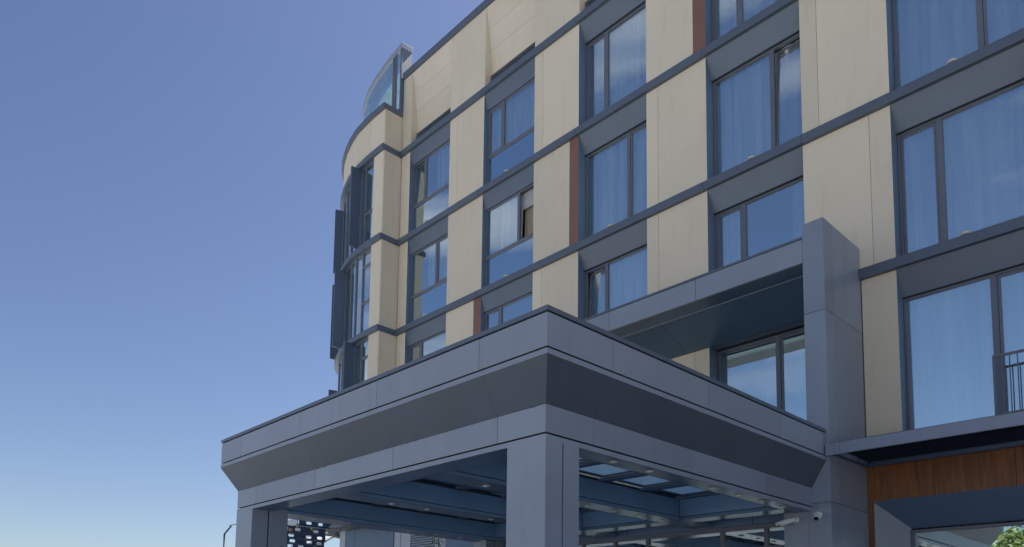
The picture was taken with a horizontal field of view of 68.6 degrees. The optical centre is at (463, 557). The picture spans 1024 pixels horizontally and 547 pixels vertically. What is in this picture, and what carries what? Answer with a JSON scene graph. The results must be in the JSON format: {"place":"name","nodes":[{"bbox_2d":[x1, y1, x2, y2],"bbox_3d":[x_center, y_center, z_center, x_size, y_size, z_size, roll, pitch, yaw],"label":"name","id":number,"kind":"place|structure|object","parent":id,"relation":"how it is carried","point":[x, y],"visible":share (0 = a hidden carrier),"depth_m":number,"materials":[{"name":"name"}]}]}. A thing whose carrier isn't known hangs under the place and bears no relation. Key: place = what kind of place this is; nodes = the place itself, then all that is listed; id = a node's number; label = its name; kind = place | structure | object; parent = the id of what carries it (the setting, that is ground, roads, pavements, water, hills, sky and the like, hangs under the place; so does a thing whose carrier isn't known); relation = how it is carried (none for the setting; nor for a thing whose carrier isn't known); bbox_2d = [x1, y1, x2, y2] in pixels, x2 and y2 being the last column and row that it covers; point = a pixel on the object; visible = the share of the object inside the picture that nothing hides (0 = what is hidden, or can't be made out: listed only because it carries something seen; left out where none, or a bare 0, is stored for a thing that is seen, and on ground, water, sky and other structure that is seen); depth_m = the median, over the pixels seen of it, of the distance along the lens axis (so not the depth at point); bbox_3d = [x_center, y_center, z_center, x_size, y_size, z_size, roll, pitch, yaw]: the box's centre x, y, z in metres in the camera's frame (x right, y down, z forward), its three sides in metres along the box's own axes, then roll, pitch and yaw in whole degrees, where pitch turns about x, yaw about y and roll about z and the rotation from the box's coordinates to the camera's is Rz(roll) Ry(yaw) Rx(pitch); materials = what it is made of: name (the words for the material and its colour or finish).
{"place":"outdoors","nodes":[
{"label":"outdoors","id":0,"kind":"place"},
{"bbox_2d":[0,0,483,546],"label":"sky","id":1,"kind":"structure","parent":0,"point":[171,180],"materials":[{"name":"blue"}]},
{"bbox_2d":[291,536,334,546],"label":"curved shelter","id":2,"kind":"object","parent":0,"point":[327,538],"visible":0.3,"depth_m":32.97,"materials":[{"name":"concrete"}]},
{"bbox_2d":[430,537,445,546],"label":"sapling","id":3,"kind":"object","parent":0,"point":[438,544],"visible":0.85,"depth_m":20.55,"materials":[{"name":"green plant"}]},
{"bbox_2d":[328,0,1023,546],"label":"hotel building","id":4,"kind":"structure","parent":0,"point":[830,240],"depth_m":16.51,"materials":[{"name":"metal"}]},
{"bbox_2d":[287,524,329,531],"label":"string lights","id":5,"kind":"object","parent":4,"relation":"hanging from","point":[298,526],"visible":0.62,"depth_m":22.62},
{"bbox_2d":[328,337,367,395],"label":"bay window","id":6,"kind":"structure","parent":4,"relation":"in","point":[352,367],"depth_m":26.91,"materials":[{"name":"glass"}]},
{"bbox_2d":[330,247,370,359],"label":"bay window","id":7,"kind":"structure","parent":4,"relation":"in","point":[351,288],"depth_m":27.84,"materials":[{"name":"glass"}]},
{"bbox_2d":[333,160,373,273],"bbox_3d":[-4.298,-12.614,29.673,1.675,3.140,5.899,2,-6,-6],"label":"bay window","id":8,"kind":"structure","parent":4,"relation":"in","point":[356,216],"depth_m":27.51,"materials":[{"name":"metal"}]},
{"bbox_2d":[364,51,400,119],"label":"rooftop window","id":9,"kind":"structure","parent":4,"relation":"in","point":[387,88],"depth_m":28.11,"materials":[{"name":"glass"}]},
{"bbox_2d":[405,313,445,362],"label":"window","id":10,"kind":"structure","parent":4,"relation":"in","point":[424,339],"depth_m":25.22,"materials":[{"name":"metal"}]},
{"bbox_2d":[406,216,447,323],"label":"window","id":11,"kind":"structure","parent":4,"relation":"in","point":[426,293],"depth_m":25.51,"materials":[{"name":"glass"}]},
{"bbox_2d":[408,122,449,232],"bbox_3d":[-1.083,-12.926,25.745,0.338,3.120,2.188,6,-7,-41],"label":"window","id":12,"kind":"structure","parent":4,"relation":"in","point":[430,160],"depth_m":25.84,"materials":[{"name":"glass"}]},
{"bbox_2d":[480,273,532,331],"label":"window","id":13,"kind":"structure","parent":4,"relation":"in","point":[512,300],"depth_m":22.34,"materials":[{"name":"metal"}]},
{"bbox_2d":[481,164,533,287],"bbox_3d":[1.409,-9.852,22.559,0.338,3.120,2.178,6,-7,-41],"label":"window","id":14,"kind":"structure","parent":4,"relation":"in","point":[504,252],"depth_m":22.70,"materials":[{"name":"glass"}]},
{"bbox_2d":[483,58,534,185],"bbox_3d":[1.473,-13.156,22.881,0.338,3.120,2.178,6,-7,-41],"label":"window","id":15,"kind":"structure","parent":4,"relation":"in","point":[508,107],"depth_m":22.95,"materials":[{"name":"glass"}]},
{"bbox_2d":[521,195,522,238],"bbox_3d":[1.463,-10.256,22.787,0.108,1.970,0.950,6,-7,-41],"label":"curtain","id":16,"kind":"object","parent":4,"relation":"hanging from","point":[522,216],"visible":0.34,"depth_m":22.42,"materials":[{"name":"grey fabric"}]},
{"bbox_2d":[523,188,533,209],"bbox_3d":[2.022,-10.693,22.207,0.060,0.548,0.670,6,-7,-41],"label":"roller blind","id":17,"kind":"object","parent":4,"relation":"attached to","point":[527,198],"visible":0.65,"depth_m":22.29,"materials":[{"name":"fabric"}]},
{"bbox_2d":[525,205,532,236],"bbox_3d":[2.054,-10.027,22.182,0.061,1.420,0.691,6,-8,-43],"label":"curtain","id":18,"kind":"object","parent":4,"relation":"hanging from","point":[528,220],"visible":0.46,"depth_m":22.32,"materials":[{"name":"beige fabric"}]},
{"bbox_2d":[591,268,604,286],"bbox_3d":[4.147,-6.695,19.565,0.141,2.940,2.149,6,-7,-42],"label":"curtain","id":19,"kind":"object","parent":4,"relation":"hanging from","point":[598,275],"visible":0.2,"depth_m":20.18,"materials":[{"name":"white fabric"}]},
{"bbox_2d":[579,0,645,124],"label":"window","id":20,"kind":"structure","parent":4,"relation":"in","point":[612,40],"depth_m":20.26,"materials":[{"name":"glass"}]},
{"bbox_2d":[578,94,646,241],"bbox_3d":[4.014,-10.049,19.717,0.550,3.180,2.198,6,-7,-41],"label":"window","id":21,"kind":"structure","parent":4,"relation":"in","point":[612,165],"depth_m":19.88,"materials":[{"name":"glass"}]},
{"bbox_2d":[578,219,646,319],"bbox_3d":[3.951,-6.746,19.395,0.550,3.180,2.198,6,-7,-41],"label":"window","id":22,"kind":"structure","parent":4,"relation":"in","point":[623,254],"depth_m":19.57,"materials":[{"name":"glass"}]},
{"bbox_2d":[705,0,777,45],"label":"window","id":23,"kind":"structure","parent":4,"relation":"in","point":[721,16],"depth_m":17.71,"materials":[{"name":"glass"}]},
{"bbox_2d":[706,0,801,178],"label":"window","id":24,"kind":"structure","parent":4,"relation":"in","point":[744,118],"depth_m":16.96,"materials":[{"name":"glass"}]},
{"bbox_2d":[707,146,804,271],"bbox_3d":[6.513,-6.977,16.524,0.550,3.180,2.208,6,-7,-41],"label":"window","id":25,"kind":"structure","parent":4,"relation":"in","point":[760,209],"depth_m":16.65,"materials":[{"name":"glass"}]},
{"bbox_2d":[709,320,806,419],"bbox_3d":[6.487,-3.440,16.216,0.558,2.840,2.208,6,-7,-41],"label":"window","id":26,"kind":"structure","parent":4,"relation":"in","point":[768,366],"depth_m":16.26,"materials":[{"name":"glass"}]},
{"bbox_2d":[775,516,799,526],"bbox_3d":[5.838,-0.650,13.498,0.423,0.193,0.157,0,-6,12],"label":"security camera","id":27,"kind":"object","parent":4,"relation":"attached to","point":[795,519],"visible":1,"depth_m":13.46,"materials":[{"name":"white plastic"}]},
{"bbox_2d":[775,39,799,101],"bbox_3d":[6.771,-10.229,17.022,0.124,2.940,2.150,6,-7,-41],"label":"curtain","id":28,"kind":"object","parent":4,"relation":"hanging from","point":[776,64],"visible":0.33,"depth_m":16.80,"materials":[{"name":"grey fabric"}]},
{"bbox_2d":[813,512,822,520],"bbox_3d":[6.146,-0.722,13.030,0.134,0.210,0.418,-3,-7,34],"label":"security camera","id":29,"kind":"object","parent":4,"relation":"attached to","point":[817,516],"visible":1,"depth_m":12.94,"materials":[{"name":"white plastic"}]},
{"bbox_2d":[825,411,1023,467],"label":"ledge","id":30,"kind":"object","parent":4,"relation":"attached to","point":[1004,431],"visible":1,"depth_m":12.45,"materials":[{"name":"metal"}]},
{"bbox_2d":[873,485,1023,546],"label":"shop window","id":31,"kind":"structure","parent":4,"relation":"in","point":[894,519],"depth_m":13.38,"materials":[{"name":"metal"}]},
{"bbox_2d":[886,0,1023,91],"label":"window","id":32,"kind":"structure","parent":4,"relation":"in","point":[922,35],"depth_m":14.21,"materials":[{"name":"glass"}]},
{"bbox_2d":[890,42,1023,256],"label":"window","id":33,"kind":"structure","parent":4,"relation":"in","point":[957,142],"depth_m":13.73,"materials":[{"name":"glass"}]},
{"bbox_2d":[896,229,1023,430],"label":"window","id":34,"kind":"structure","parent":4,"relation":"in","point":[962,308],"depth_m":13.49,"materials":[{"name":"glass"}]},
{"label":"pavement","id":35,"kind":"structure","parent":0,"visible":0},
{"bbox_2d":[223,524,235,546],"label":"street lamp","id":36,"kind":"object","parent":35,"relation":"on","point":[225,533],"visible":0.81,"depth_m":43.09,"materials":[{"name":"metal"}]},
{"bbox_2d":[287,519,331,546],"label":"perforated screen","id":37,"kind":"object","parent":35,"relation":"on","point":[301,533],"visible":0.63,"depth_m":30.09,"materials":[{"name":"black metal"}]},
{"bbox_2d":[221,304,825,546],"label":"entrance canopy","id":38,"kind":"object","parent":35,"relation":"on","point":[527,413],"visible":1,"depth_m":10.82,"materials":[{"name":"metal"}]}
]}

